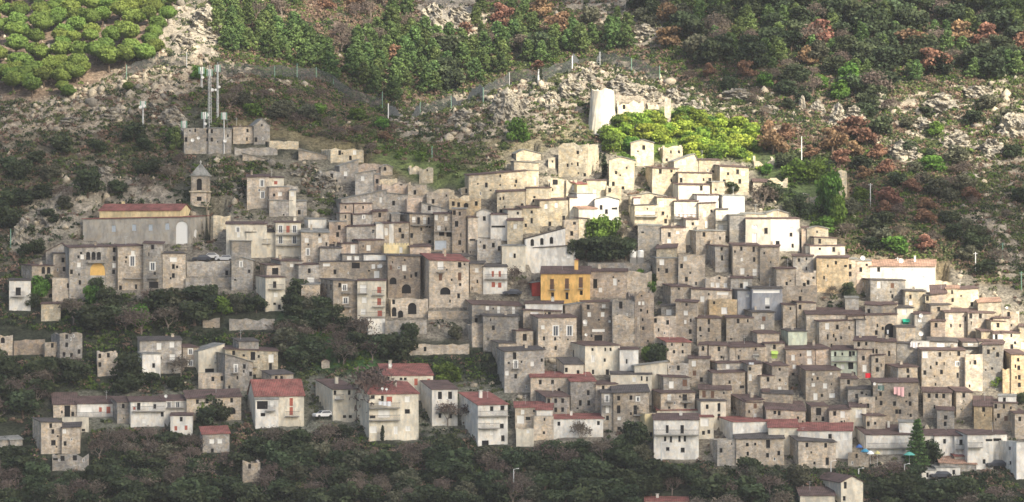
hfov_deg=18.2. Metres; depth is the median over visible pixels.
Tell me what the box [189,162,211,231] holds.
bell tower
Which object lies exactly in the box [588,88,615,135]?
castle tower
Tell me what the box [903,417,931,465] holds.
fir tree
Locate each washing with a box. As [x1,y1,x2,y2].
[379,401,390,405]
[674,212,696,216]
[878,385,883,390]
[894,387,903,396]
[910,342,917,348]
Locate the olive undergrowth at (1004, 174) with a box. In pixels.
[0,0,1023,501]
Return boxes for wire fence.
[126,53,186,78]
[218,62,382,107]
[388,51,599,118]
[599,52,659,79]
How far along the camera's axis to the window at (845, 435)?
627.88 m
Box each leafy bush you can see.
[31,275,50,297]
[83,285,99,304]
[127,303,152,325]
[189,65,206,79]
[210,295,233,314]
[243,102,262,116]
[314,102,326,113]
[347,108,367,120]
[374,116,389,128]
[415,151,424,160]
[432,361,460,382]
[505,117,530,142]
[583,219,598,237]
[592,214,615,237]
[596,124,616,139]
[601,132,622,152]
[607,217,623,237]
[610,114,623,127]
[617,151,628,156]
[622,136,639,150]
[623,112,642,124]
[641,345,651,361]
[647,281,656,291]
[671,105,689,119]
[695,126,712,138]
[707,148,722,158]
[708,115,716,123]
[712,126,730,135]
[735,147,748,158]
[746,139,762,151]
[756,71,773,86]
[761,163,772,173]
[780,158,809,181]
[804,162,826,181]
[809,215,835,232]
[814,74,828,88]
[814,174,827,209]
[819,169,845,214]
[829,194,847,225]
[830,79,850,99]
[838,63,858,77]
[845,58,861,67]
[852,186,868,198]
[880,235,909,253]
[920,155,945,172]
[926,121,944,135]
[990,376,1001,387]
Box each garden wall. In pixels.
[210,215,229,241]
[234,147,276,155]
[242,153,268,160]
[268,141,298,149]
[297,149,326,160]
[427,189,453,198]
[627,271,651,293]
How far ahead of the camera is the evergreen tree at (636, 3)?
837.53 m
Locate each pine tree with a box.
[165,127,171,143]
[168,126,183,149]
[206,8,223,34]
[212,0,225,22]
[215,6,226,24]
[218,25,232,45]
[221,28,239,50]
[222,13,239,33]
[224,5,236,24]
[225,0,244,17]
[235,23,249,47]
[237,17,245,33]
[242,0,256,12]
[242,3,254,25]
[242,27,259,51]
[253,20,267,40]
[254,9,274,28]
[256,30,278,57]
[257,31,270,53]
[265,3,277,22]
[268,26,277,40]
[273,15,286,35]
[273,26,283,39]
[273,34,293,59]
[285,11,300,33]
[287,24,303,51]
[288,0,302,4]
[294,38,316,67]
[298,19,313,39]
[300,31,315,52]
[304,26,318,41]
[311,42,324,63]
[317,35,328,54]
[319,38,339,62]
[319,50,340,77]
[341,48,359,76]
[345,25,365,51]
[349,35,362,49]
[350,44,363,66]
[352,61,371,86]
[357,56,369,73]
[362,23,373,42]
[362,42,375,64]
[364,69,382,93]
[366,29,378,49]
[367,64,383,87]
[371,16,385,39]
[371,57,386,78]
[373,39,389,62]
[375,49,389,70]
[381,10,387,29]
[381,34,394,55]
[383,75,404,101]
[384,6,404,33]
[384,20,400,44]
[384,56,407,84]
[385,0,400,11]
[389,47,409,69]
[392,23,401,43]
[397,35,416,54]
[398,0,413,12]
[398,54,413,79]
[399,64,414,87]
[402,17,416,34]
[405,25,421,45]
[405,44,417,71]
[413,55,427,76]
[415,37,427,59]
[415,64,437,93]
[416,23,423,32]
[419,15,432,35]
[420,29,431,53]
[425,37,441,61]
[426,70,443,92]
[428,45,441,62]
[428,59,446,85]
[431,24,443,35]
[441,50,455,59]
[443,22,455,36]
[455,42,473,68]
[456,27,467,43]
[466,33,482,59]
[467,57,485,81]
[470,5,482,26]
[472,0,488,11]
[475,31,494,56]
[476,22,487,33]
[476,45,491,70]
[489,25,512,50]
[490,39,512,64]
[491,20,501,46]
[493,51,510,72]
[504,0,518,15]
[505,18,519,47]
[514,10,523,25]
[514,17,522,25]
[515,25,527,47]
[518,0,530,20]
[519,38,535,60]
[526,11,541,31]
[532,40,552,61]
[546,37,559,57]
[547,23,564,46]
[560,28,578,51]
[561,17,581,43]
[568,22,591,50]
[585,22,602,44]
[599,15,615,39]
[606,22,625,48]
[612,6,621,16]
[615,17,621,29]
[616,23,637,48]
[620,11,635,29]
[670,0,682,5]
[682,0,696,8]
[693,0,708,21]
[706,0,730,6]
[711,25,718,33]
[725,31,737,54]
[731,16,747,38]
[739,3,751,22]
[743,13,758,31]
[759,3,773,23]
[760,37,772,58]
[767,57,778,69]
[769,37,789,61]
[770,35,778,53]
[773,21,785,30]
[778,4,790,23]
[789,2,798,17]
[805,34,815,45]
[810,0,819,10]
[824,11,838,33]
[826,38,837,54]
[852,57,862,73]
[853,21,869,40]
[859,59,871,71]
[871,0,886,8]
[878,33,889,45]
[879,0,895,25]
[903,59,912,75]
[906,59,924,80]
[928,19,938,34]
[939,19,952,34]
[939,29,955,52]
[951,35,969,57]
[962,7,976,32]
[964,57,984,78]
[972,22,980,37]
[1001,0,1015,9]
[1001,49,1016,71]
[1004,9,1023,30]
[1008,50,1023,73]
[1011,0,1023,16]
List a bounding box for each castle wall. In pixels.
[616,100,643,113]
[646,103,658,109]
[665,97,670,122]
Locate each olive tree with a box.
[39,162,62,179]
[56,195,73,210]
[117,304,138,320]
[151,443,178,462]
[162,287,190,310]
[226,295,247,313]
[232,91,253,106]
[266,102,289,119]
[271,326,303,352]
[274,99,296,112]
[277,459,308,479]
[295,104,321,120]
[295,319,313,333]
[299,294,316,310]
[306,440,332,461]
[342,448,370,471]
[384,489,404,501]
[388,467,422,489]
[447,324,462,339]
[452,480,477,494]
[473,445,500,466]
[520,485,542,501]
[523,466,541,478]
[578,5,600,22]
[595,22,604,34]
[629,443,653,460]
[632,7,649,19]
[639,13,659,26]
[668,2,692,18]
[680,33,708,54]
[701,465,727,478]
[736,466,761,482]
[765,471,785,487]
[786,463,813,485]
[804,39,829,62]
[845,197,862,214]
[848,292,859,298]
[860,216,877,229]
[863,225,894,243]
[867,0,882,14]
[898,116,915,127]
[907,161,923,171]
[914,171,934,184]
[922,178,950,196]
[940,187,960,202]
[944,145,972,163]
[951,173,977,189]
[957,217,973,228]
[957,245,980,259]
[978,93,998,108]
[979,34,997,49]
[996,105,1018,120]
[996,495,1013,501]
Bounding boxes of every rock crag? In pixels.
[11,217,33,242]
[34,207,60,227]
[59,117,82,129]
[98,166,112,181]
[99,107,125,120]
[146,100,157,111]
[156,106,189,128]
[175,33,196,50]
[190,5,221,38]
[290,169,308,176]
[311,173,336,189]
[420,2,450,31]
[448,5,470,29]
[448,109,474,124]
[474,121,488,132]
[489,87,523,126]
[517,97,532,117]
[539,91,562,109]
[557,77,585,99]
[578,67,595,85]
[606,73,638,97]
[631,23,655,40]
[636,86,661,103]
[664,88,686,104]
[680,100,704,111]
[722,88,753,100]
[761,105,778,117]
[798,95,805,108]
[809,99,826,114]
[827,102,846,124]
[845,105,866,123]
[876,91,889,110]
[887,139,919,164]
[911,116,931,135]
[922,92,959,117]
[939,129,972,148]
[962,171,979,179]
[963,85,994,98]
[978,138,1004,162]
[995,111,1023,142]
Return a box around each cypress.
[380,425,384,441]
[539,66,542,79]
[601,153,607,177]
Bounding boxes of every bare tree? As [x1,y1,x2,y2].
[0,399,14,415]
[0,467,12,480]
[0,477,25,490]
[1,376,27,390]
[4,466,24,483]
[21,369,53,381]
[25,383,51,400]
[47,369,64,382]
[47,482,74,501]
[52,183,76,196]
[56,296,84,322]
[58,355,83,367]
[65,477,90,491]
[84,437,114,459]
[84,479,113,501]
[97,427,127,444]
[114,305,137,331]
[115,440,139,451]
[116,428,139,442]
[120,308,155,334]
[122,299,147,306]
[122,473,139,481]
[132,174,154,193]
[135,438,162,456]
[135,473,158,485]
[138,287,153,306]
[138,425,159,442]
[148,304,182,329]
[153,440,181,451]
[155,163,180,184]
[160,471,185,482]
[161,464,188,482]
[166,451,188,468]
[167,354,192,376]
[175,432,204,447]
[182,444,201,457]
[191,461,215,474]
[213,450,234,467]
[219,92,239,107]
[228,83,246,93]
[248,474,276,493]
[251,0,265,20]
[253,425,286,440]
[254,89,272,98]
[257,461,282,479]
[265,318,300,330]
[271,0,290,17]
[287,112,307,124]
[294,324,315,335]
[301,479,323,489]
[304,290,329,297]
[307,464,337,485]
[310,420,340,444]
[314,87,331,96]
[318,126,348,141]
[321,115,337,126]
[321,322,352,340]
[324,329,347,343]
[325,336,358,362]
[329,436,360,450]
[331,25,351,36]
[332,342,359,363]
[333,20,352,35]
[334,35,350,51]
[342,476,369,494]
[344,315,380,335]
[345,360,396,412]
[348,0,363,9]
[348,4,367,15]
[349,469,370,482]
[352,125,370,132]
[360,0,376,16]
[360,339,382,360]
[361,17,372,24]
[362,142,376,155]
[363,26,389,38]
[366,476,393,491]
[367,448,380,453]
[371,474,392,483]
[391,441,415,458]
[400,450,425,467]
[401,12,418,23]
[402,486,417,494]
[406,440,435,455]
[428,476,452,490]
[431,31,445,41]
[435,399,459,425]
[457,403,469,416]
[472,29,498,46]
[472,450,501,468]
[483,459,512,472]
[496,478,528,501]
[502,470,525,481]
[507,265,521,283]
[509,32,528,54]
[512,474,535,492]
[513,497,531,501]
[515,278,530,291]
[530,439,549,451]
[541,443,578,461]
[556,449,582,465]
[570,419,592,438]
[587,437,611,460]
[603,438,617,449]
[616,224,628,237]
[621,25,637,33]
[630,223,637,236]
[660,477,687,494]
[683,69,700,78]
[690,496,712,501]
[702,11,732,29]
[706,493,742,501]
[707,27,726,37]
[721,480,737,490]
[735,464,748,475]
[740,27,756,35]
[747,94,759,103]
[748,183,783,210]
[749,87,761,94]
[756,473,789,494]
[758,105,772,114]
[759,66,780,77]
[767,488,794,501]
[778,57,799,66]
[785,79,803,86]
[798,24,827,43]
[803,74,824,93]
[806,1,828,16]
[806,66,821,76]
[827,285,836,294]
[831,50,851,61]
[834,28,852,36]
[834,221,858,239]
[850,68,891,87]
[859,182,875,190]
[865,77,894,90]
[868,459,909,478]
[880,95,899,109]
[888,201,908,215]
[891,224,910,234]
[912,172,933,183]
[925,229,942,240]
[927,26,953,44]
[930,0,951,19]
[939,47,963,63]
[941,174,959,186]
[948,164,958,171]
[954,160,983,172]
[954,494,985,501]
[967,196,978,206]
[982,485,1017,500]
[986,246,1013,266]
[1000,209,1013,215]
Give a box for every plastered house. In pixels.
[8,278,31,310]
[62,416,88,431]
[74,392,112,417]
[126,396,165,426]
[159,394,185,425]
[170,412,193,434]
[194,342,224,371]
[225,221,267,257]
[245,229,274,257]
[246,379,304,428]
[255,267,286,311]
[267,185,289,209]
[269,168,284,187]
[273,217,301,257]
[288,189,296,215]
[304,218,325,227]
[314,377,356,421]
[328,220,346,243]
[332,239,357,252]
[339,202,352,213]
[353,203,372,214]
[356,278,386,320]
[357,378,419,440]
[362,253,385,261]
[366,318,384,334]
[374,173,379,190]
[374,222,393,244]
[377,360,433,400]
[406,241,431,271]
[420,380,458,425]
[458,390,508,445]
[476,209,492,237]
[482,264,508,293]
[490,213,507,240]
[501,244,525,271]
[502,208,522,217]
[523,227,565,272]
[524,297,563,312]
[529,281,540,295]
[533,245,575,265]
[535,401,553,415]
[540,259,591,303]
[552,408,604,438]
[556,357,584,373]
[566,196,577,219]
[569,192,596,206]
[570,181,586,192]
[571,341,620,374]
[573,200,598,218]
[595,196,619,222]
[609,371,652,404]
[618,346,639,370]
[632,360,668,388]
[633,197,640,205]
[640,412,654,437]
[644,494,688,501]
[652,411,699,459]
[654,406,697,412]
[672,182,710,198]
[673,191,699,225]
[683,218,698,244]
[694,191,719,207]
[695,397,726,429]
[698,413,713,438]
[715,208,728,235]
[718,409,769,438]
[719,188,744,213]
[730,288,749,314]
[745,217,771,244]
[746,278,782,319]
[766,419,798,454]
[771,209,799,251]
[780,326,807,344]
[783,344,816,375]
[796,483,835,501]
[797,422,853,458]
[800,226,808,252]
[804,244,845,271]
[806,340,832,364]
[817,472,863,501]
[830,345,856,375]
[848,402,866,437]
[852,259,871,293]
[855,421,910,454]
[870,256,936,291]
[895,297,914,324]
[897,419,914,447]
[911,340,928,346]
[920,429,934,442]
[920,466,936,478]
[923,429,953,463]
[929,281,946,302]
[930,319,945,336]
[930,456,960,475]
[946,429,963,453]
[955,429,994,469]
[986,422,1007,459]
[991,331,1003,338]
[999,440,1023,479]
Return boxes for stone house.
[0,436,8,446]
[4,435,23,445]
[21,261,54,297]
[31,417,63,453]
[40,301,61,320]
[45,243,64,264]
[51,392,77,417]
[52,250,65,277]
[52,278,68,302]
[61,421,81,453]
[64,243,106,298]
[103,244,115,287]
[109,238,142,289]
[110,396,129,423]
[136,333,182,383]
[143,241,165,290]
[161,251,186,287]
[182,344,199,370]
[183,385,242,420]
[198,372,222,388]
[199,425,230,452]
[209,127,232,153]
[216,352,252,390]
[223,330,278,377]
[228,118,252,143]
[230,240,251,259]
[230,257,255,289]
[246,170,269,209]
[249,118,270,144]
[259,263,281,275]
[260,369,294,378]
[267,199,306,216]
[270,252,302,285]
[295,257,320,281]
[299,224,329,262]
[301,282,320,298]
[318,260,386,286]
[319,242,342,260]
[319,278,356,319]
[320,359,330,368]
[334,159,359,182]
[335,189,387,211]
[335,212,350,224]
[340,245,362,260]
[345,224,375,241]
[351,205,373,226]
[353,231,384,253]
[354,170,376,195]
[370,207,387,223]
[379,164,393,175]
[381,220,409,244]
[384,247,420,298]
[386,192,408,219]
[389,212,400,221]
[399,212,433,243]
[420,244,469,259]
[420,249,469,307]
[421,202,451,213]
[433,204,454,250]
[451,207,466,252]
[464,169,527,200]
[465,299,523,327]
[466,216,477,254]
[469,260,485,293]
[480,311,519,351]
[491,332,516,362]
[496,189,525,212]
[496,344,545,392]
[506,217,523,243]
[510,161,539,170]
[512,149,541,160]
[512,328,534,345]
[513,395,537,429]
[516,198,540,233]
[522,306,561,328]
[525,178,551,204]
[527,170,538,186]
[529,365,571,400]
[530,306,577,357]
[532,416,553,440]
[533,191,568,225]
[535,390,570,413]
[563,302,585,329]
[567,368,596,410]
[572,217,589,238]
[579,299,610,303]
[585,179,606,197]
[590,264,627,297]
[594,380,618,410]
[599,389,612,429]
[608,156,634,189]
[610,384,649,430]
[628,204,657,230]
[629,192,665,220]
[630,139,654,165]
[637,223,662,250]
[644,166,679,196]
[650,256,677,285]
[652,388,695,411]
[654,196,677,224]
[655,241,678,256]
[656,330,691,365]
[657,374,690,389]
[660,223,685,252]
[660,296,675,315]
[661,276,692,303]
[668,153,698,171]
[675,291,699,341]
[677,171,711,182]
[687,347,710,388]
[690,226,726,259]
[690,279,732,314]
[695,309,721,345]
[698,158,720,180]
[698,194,716,228]
[698,342,708,355]
[698,384,731,415]
[704,341,729,363]
[706,240,729,271]
[707,181,724,193]
[708,367,746,393]
[710,357,742,369]
[710,438,735,465]
[715,164,749,194]
[724,315,753,342]
[726,213,746,242]
[727,343,744,360]
[728,235,760,278]
[728,335,765,372]
[729,273,752,298]
[731,391,764,416]
[733,432,784,465]
[739,360,762,395]
[740,204,767,216]
[740,395,764,417]
[743,306,774,329]
[751,330,780,342]
[752,178,769,190]
[757,373,774,396]
[759,241,780,283]
[760,389,793,418]
[761,358,789,389]
[761,388,769,392]
[762,209,788,216]
[762,340,785,362]
[763,400,806,422]
[772,258,796,285]
[780,302,796,327]
[789,427,836,467]
[791,246,813,272]
[792,300,815,328]
[797,365,841,400]
[803,307,865,341]
[805,402,829,421]
[806,226,829,243]
[810,236,836,244]
[814,319,854,347]
[815,252,850,293]
[827,405,851,422]
[838,371,858,403]
[844,296,858,309]
[846,345,872,378]
[846,385,871,405]
[847,315,863,319]
[849,257,858,290]
[853,334,877,353]
[855,318,865,335]
[858,396,874,412]
[860,404,886,428]
[862,270,905,303]
[864,301,883,315]
[864,311,896,337]
[870,354,885,377]
[870,371,918,421]
[875,335,896,373]
[881,301,897,324]
[886,361,918,377]
[892,325,915,343]
[896,332,919,368]
[901,282,925,310]
[911,311,931,339]
[917,344,966,386]
[921,386,952,417]
[923,292,946,310]
[924,302,951,318]
[926,336,958,346]
[935,406,955,430]
[937,448,977,471]
[941,307,968,337]
[945,285,959,307]
[947,386,973,416]
[950,453,964,458]
[957,338,980,353]
[959,280,978,307]
[964,308,995,337]
[973,392,992,429]
[974,328,994,338]
[976,297,1001,315]
[976,338,1003,353]
[981,341,1005,390]
[985,319,1003,330]
[992,309,1010,330]
[992,394,1017,429]
[999,330,1020,348]
[1004,349,1023,393]
[1009,408,1023,438]
[1019,323,1023,351]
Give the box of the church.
[82,201,210,243]
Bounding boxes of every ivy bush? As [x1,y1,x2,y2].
[601,141,616,150]
[605,128,625,136]
[616,122,634,134]
[617,114,633,124]
[630,128,641,135]
[633,113,654,126]
[635,123,655,138]
[643,110,653,116]
[648,123,662,137]
[650,110,667,124]
[651,127,669,143]
[654,124,672,136]
[663,122,676,134]
[669,123,682,136]
[670,111,685,122]
[676,120,695,135]
[679,131,693,142]
[682,135,698,148]
[683,142,700,156]
[686,106,697,118]
[688,109,707,123]
[692,123,702,130]
[692,129,710,143]
[693,134,703,146]
[697,144,708,154]
[702,119,713,127]
[706,142,723,153]
[708,142,728,156]
[710,127,726,140]
[712,118,730,132]
[712,133,729,142]
[716,114,729,126]
[724,140,741,155]
[725,133,744,148]
[729,116,748,130]
[730,126,744,134]
[730,146,745,156]
[741,122,761,138]
[741,134,756,149]
[745,122,760,132]
[745,131,756,139]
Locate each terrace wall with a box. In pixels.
[427,311,468,319]
[588,263,650,272]
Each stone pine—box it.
[0,2,9,15]
[0,17,5,36]
[0,46,7,58]
[0,64,8,84]
[1,70,21,94]
[2,66,18,75]
[3,21,23,35]
[4,11,27,23]
[4,33,28,52]
[6,52,18,61]
[6,61,21,67]
[9,3,30,14]
[10,0,29,7]
[11,52,33,64]
[15,65,34,87]
[20,72,36,90]
[22,23,31,35]
[22,76,41,97]
[25,28,44,41]
[25,42,35,55]
[27,60,43,70]
[28,11,49,20]
[29,14,53,30]
[31,1,50,11]
[31,42,47,60]
[32,45,50,60]
[33,66,53,87]
[39,9,51,14]
[41,57,59,79]
[46,54,59,60]
[47,0,59,8]
[48,40,71,54]
[49,11,65,26]
[50,28,68,39]
[50,68,71,80]
[51,6,66,17]
[53,23,74,30]
[54,36,71,43]
[55,80,68,95]
[56,54,67,62]
[56,61,74,70]
[60,0,81,11]
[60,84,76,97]
[65,7,81,18]
[65,16,86,30]
[66,52,88,64]
[67,30,82,41]
[69,40,86,54]
[69,64,85,84]
[78,8,101,22]
[78,60,90,78]
[81,28,99,41]
[82,0,101,8]
[82,22,100,31]
[84,40,105,64]
[95,6,111,26]
[96,45,120,72]
[98,37,114,45]
[99,0,118,17]
[101,26,120,40]
[109,0,129,20]
[114,20,122,41]
[116,20,131,27]
[116,44,136,70]
[119,22,140,38]
[120,38,139,46]
[121,0,138,8]
[121,7,143,23]
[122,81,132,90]
[133,43,155,65]
[137,13,147,24]
[138,0,147,8]
[139,5,156,25]
[141,32,158,42]
[144,0,164,12]
[145,24,163,35]
[147,38,164,51]
[148,15,166,27]
[158,5,177,25]
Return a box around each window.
[16,287,20,295]
[64,406,69,416]
[86,252,89,259]
[97,252,100,259]
[129,255,134,265]
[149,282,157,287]
[150,262,155,269]
[166,401,171,408]
[170,257,176,261]
[175,401,180,408]
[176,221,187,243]
[188,348,192,354]
[235,226,239,231]
[251,352,254,359]
[257,401,267,408]
[259,179,263,186]
[260,191,264,197]
[268,354,273,362]
[272,268,277,274]
[278,225,282,232]
[278,235,282,243]
[292,225,296,232]
[292,235,296,243]
[306,248,309,255]
[343,297,348,303]
[351,245,354,252]
[352,263,359,267]
[360,285,365,292]
[362,297,366,302]
[370,426,376,432]
[374,271,378,277]
[378,256,385,259]
[378,409,389,417]
[390,277,395,283]
[392,307,395,315]
[394,426,397,433]
[398,310,402,317]
[405,396,409,401]
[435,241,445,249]
[438,261,442,269]
[446,232,451,236]
[513,360,517,367]
[517,415,523,423]
[552,325,558,335]
[566,325,572,335]
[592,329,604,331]
[593,279,597,288]
[594,335,601,340]
[604,395,608,401]
[633,405,636,413]
[636,211,654,213]
[666,309,670,314]
[669,381,673,387]
[680,425,683,433]
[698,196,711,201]
[701,418,708,425]
[717,292,727,294]
[721,307,726,313]
[743,282,747,288]
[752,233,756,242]
[753,290,779,292]
[765,298,769,304]
[766,440,769,447]
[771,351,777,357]
[807,358,811,363]
[816,408,821,415]
[829,393,834,397]
[840,411,844,417]
[843,433,847,439]
[848,362,852,368]
[856,410,861,417]
[902,309,906,314]
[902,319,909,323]
[922,351,927,357]
[937,343,944,346]
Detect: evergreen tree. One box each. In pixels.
[0,156,17,167]
[0,190,20,206]
[0,206,21,228]
[0,348,6,356]
[0,355,20,372]
[0,364,24,379]
[0,374,11,384]
[0,383,19,402]
[0,445,28,460]
[0,448,12,468]
[0,455,30,473]
[0,487,18,501]
[2,388,41,415]
[2,497,23,501]
[6,158,34,177]
[11,187,33,205]
[14,454,45,476]
[16,243,33,255]
[17,461,50,481]
[19,223,35,236]
[19,475,47,493]
[23,356,61,378]
[24,293,40,308]
[25,150,45,164]
[28,377,54,398]
[29,239,46,252]
[30,483,59,501]
[32,183,52,199]
[38,273,52,287]
[40,208,59,222]
[47,478,71,496]
[50,133,74,153]
[53,359,90,383]
[56,357,71,367]
[59,469,84,486]
[68,309,91,326]
[71,167,105,198]
[75,485,101,501]
[76,304,113,331]
[79,464,111,484]
[88,277,106,290]
[91,140,108,152]
[95,286,120,307]
[97,305,125,325]
[99,474,129,495]
[100,457,120,469]
[107,179,128,193]
[109,352,147,382]
[111,378,132,393]
[111,492,138,501]
[115,478,145,495]
[119,372,145,390]
[122,121,147,142]
[125,450,151,467]
[132,489,153,501]
[134,137,154,151]
[134,467,164,486]
[135,161,157,179]
[141,288,180,311]
[142,482,171,501]
[144,457,171,473]
[145,372,162,386]
[147,156,164,171]
[150,312,176,327]
[151,431,181,452]
[167,376,183,388]
[167,476,205,501]
[169,489,205,501]
[172,431,184,444]
[177,300,213,324]
[180,461,212,478]
[181,472,209,485]
[182,284,219,309]
[183,457,202,469]
[194,485,222,501]
[195,405,216,425]
[204,394,224,407]
[209,475,242,500]
[215,405,232,420]
[219,451,252,475]
[223,482,243,501]
[231,483,270,501]
[238,436,267,457]
[244,295,269,312]
[255,440,281,457]
[262,480,294,501]
[265,451,306,475]
[271,430,292,451]
[272,315,299,332]
[279,485,309,501]
[280,292,306,313]
[281,429,313,449]
[283,304,309,319]
[283,344,306,360]
[284,443,313,464]
[285,277,309,295]
[287,348,313,367]
[295,333,325,353]
[297,449,320,469]
[303,343,327,363]
[303,492,332,501]
[304,307,333,332]
[310,295,332,311]
[313,303,327,309]
[323,303,344,319]
[323,449,356,467]
[325,468,355,487]
[326,481,361,501]
[327,462,359,484]
[330,343,360,362]
[331,424,354,439]
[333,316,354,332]
[335,437,361,453]
[342,331,367,350]
[359,483,384,501]
[360,450,403,476]
[366,334,392,355]
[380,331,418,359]
[380,449,403,471]
[393,476,416,491]
[400,322,419,337]
[400,489,429,501]
[419,443,451,463]
[420,485,451,501]
[422,460,451,481]
[428,55,461,73]
[431,435,460,450]
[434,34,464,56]
[436,65,465,88]
[437,447,474,471]
[443,461,472,481]
[446,490,467,501]
[454,473,477,486]
[465,493,483,501]
[473,469,503,491]
[482,480,510,501]
[495,447,530,472]
[522,31,549,50]
[524,450,548,469]
[528,471,562,492]
[540,439,564,462]
[540,459,567,483]
[541,489,570,501]
[554,471,575,491]
[563,459,594,482]
[564,438,593,459]
[566,483,607,501]
[567,239,585,259]
[570,477,595,491]
[571,452,599,471]
[575,237,600,261]
[585,459,612,479]
[588,236,617,262]
[590,478,623,501]
[602,235,616,240]
[602,237,628,261]
[602,447,642,471]
[606,482,640,501]
[607,434,639,452]
[610,467,636,484]
[615,239,635,260]
[617,419,652,446]
[622,496,641,501]
[624,236,636,245]
[626,0,659,8]
[630,460,647,472]
[634,458,663,476]
[640,475,666,495]
[642,0,662,15]
[646,343,669,361]
[650,462,686,490]
[652,273,656,281]
[662,10,698,36]
[678,19,709,38]
[680,468,701,486]
[689,473,731,498]
[689,489,711,501]
[691,40,726,64]
[698,486,720,500]
[703,33,734,54]
[706,3,734,23]
[710,42,734,62]
[719,489,743,501]
[720,76,737,89]
[725,181,739,193]
[730,475,756,490]
[733,0,740,9]
[733,456,764,475]
[734,41,770,68]
[736,0,765,16]
[738,33,759,50]
[739,483,773,501]
[757,0,790,14]
[757,26,784,41]
[759,11,786,29]
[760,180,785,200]
[772,484,793,499]
[774,152,792,167]
[776,79,797,96]
[777,30,805,52]
[777,69,798,81]
[779,98,795,108]
[782,199,795,211]
[785,63,810,76]
[786,19,812,31]
[788,5,816,20]
[790,192,807,209]
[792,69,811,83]
[794,90,812,102]
[797,0,823,6]
[800,202,815,216]
[816,0,847,21]
[820,0,849,18]
[821,55,846,74]
[830,34,857,54]
[832,20,853,36]
[835,73,866,96]
[838,0,870,21]
[839,281,856,296]
[848,41,877,62]
[848,155,873,169]
[849,6,892,33]
[853,101,878,115]
[854,92,880,108]
[861,36,885,55]
[862,54,890,67]
[863,115,892,135]
[864,70,901,91]
[864,83,889,100]
[864,210,895,229]
[865,45,904,69]
[865,68,893,84]
[865,236,882,249]
[869,477,897,498]
[874,29,899,45]
[879,0,913,23]
[880,495,901,501]
[886,171,907,186]
[886,471,925,497]
[888,43,917,65]
[890,23,915,42]
[895,5,930,31]
[896,0,917,9]
[900,464,927,477]
[901,139,919,155]
[901,485,927,501]
[902,0,920,4]
[903,33,939,60]
[905,476,926,487]
[915,439,944,462]
[918,106,933,116]
[921,478,957,501]
[922,0,947,15]
[923,148,937,156]
[926,52,955,73]
[934,3,965,26]
[936,482,968,501]
[940,210,960,222]
[941,223,964,238]
[947,476,979,498]
[949,0,972,10]
[957,41,995,64]
[962,109,986,123]
[963,232,991,249]
[965,225,991,235]
[968,0,984,12]
[971,12,998,31]
[972,54,1005,77]
[972,259,997,274]
[972,492,998,501]
[982,0,1012,11]
[985,7,1023,30]
[985,46,1015,63]
[990,34,1016,49]
[1001,143,1022,159]
[1003,25,1023,39]
[1003,44,1023,60]
[1010,187,1023,202]
[1016,392,1023,404]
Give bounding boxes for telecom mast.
[139,101,145,124]
[181,121,186,127]
[199,67,204,87]
[201,112,206,127]
[207,65,213,126]
[214,62,220,117]
[221,112,226,153]
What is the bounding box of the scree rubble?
[0,0,1023,463]
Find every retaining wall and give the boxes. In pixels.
[13,339,44,354]
[185,277,230,286]
[186,261,230,276]
[203,318,219,327]
[229,318,274,330]
[385,320,426,334]
[409,344,468,355]
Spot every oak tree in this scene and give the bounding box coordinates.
[318,0,336,8]
[345,0,365,4]
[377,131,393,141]
[388,44,400,59]
[455,22,472,34]
[490,2,514,19]
[490,18,509,32]
[525,0,553,17]
[530,60,543,67]
[544,11,569,31]
[655,25,682,45]
[656,2,677,23]
[702,62,716,78]
[736,60,757,78]
[756,130,790,154]
[760,119,776,132]
[777,122,797,139]
[796,44,818,63]
[801,18,833,43]
[802,144,820,158]
[817,127,848,154]
[823,125,851,140]
[831,149,851,162]
[837,115,869,139]
[845,140,864,156]
[855,126,879,145]
[855,165,874,180]
[866,143,887,157]
[873,186,904,203]
[875,158,894,173]
[876,200,897,212]
[894,28,927,46]
[900,178,923,192]
[913,208,937,223]
[914,233,939,253]
[916,197,937,209]
[917,47,952,73]
[943,19,972,41]
[961,186,980,199]
[969,22,998,43]
[1013,30,1023,48]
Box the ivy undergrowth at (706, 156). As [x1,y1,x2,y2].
[601,106,759,169]
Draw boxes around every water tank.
[630,250,636,262]
[637,249,643,262]
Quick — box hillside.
[0,0,1023,501]
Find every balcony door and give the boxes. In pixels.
[550,279,553,288]
[565,278,568,288]
[579,277,582,287]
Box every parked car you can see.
[192,255,210,261]
[205,253,218,258]
[215,255,230,260]
[312,410,331,417]
[502,289,521,295]
[929,471,951,478]
[986,460,1005,467]
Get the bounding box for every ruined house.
[0,335,12,355]
[42,342,56,356]
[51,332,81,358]
[52,454,88,470]
[96,351,116,376]
[179,127,208,153]
[240,460,259,482]
[286,184,298,191]
[318,171,340,182]
[321,148,363,162]
[358,163,382,172]
[377,183,406,193]
[380,178,396,185]
[382,243,408,253]
[389,298,427,317]
[393,182,410,185]
[405,197,421,214]
[406,184,426,202]
[408,166,418,173]
[419,167,432,183]
[426,192,448,208]
[449,198,480,215]
[451,195,468,200]
[458,187,466,194]
[466,322,482,347]
[477,238,500,262]
[505,163,510,169]
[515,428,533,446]
[548,157,555,167]
[548,178,565,197]
[558,143,598,176]
[562,220,577,244]
[566,179,576,197]
[580,303,611,341]
[604,186,620,209]
[610,299,634,342]
[613,314,639,345]
[626,291,653,345]
[654,316,675,343]
[658,145,682,162]
[667,363,688,375]
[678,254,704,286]
[702,275,730,290]
[707,298,736,322]
[752,156,773,165]
[768,177,787,187]
[779,285,816,306]
[796,270,815,285]
[810,196,821,206]
[838,170,846,196]
[848,452,868,466]
[935,280,951,284]
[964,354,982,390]
[1001,310,1018,330]
[1002,368,1010,393]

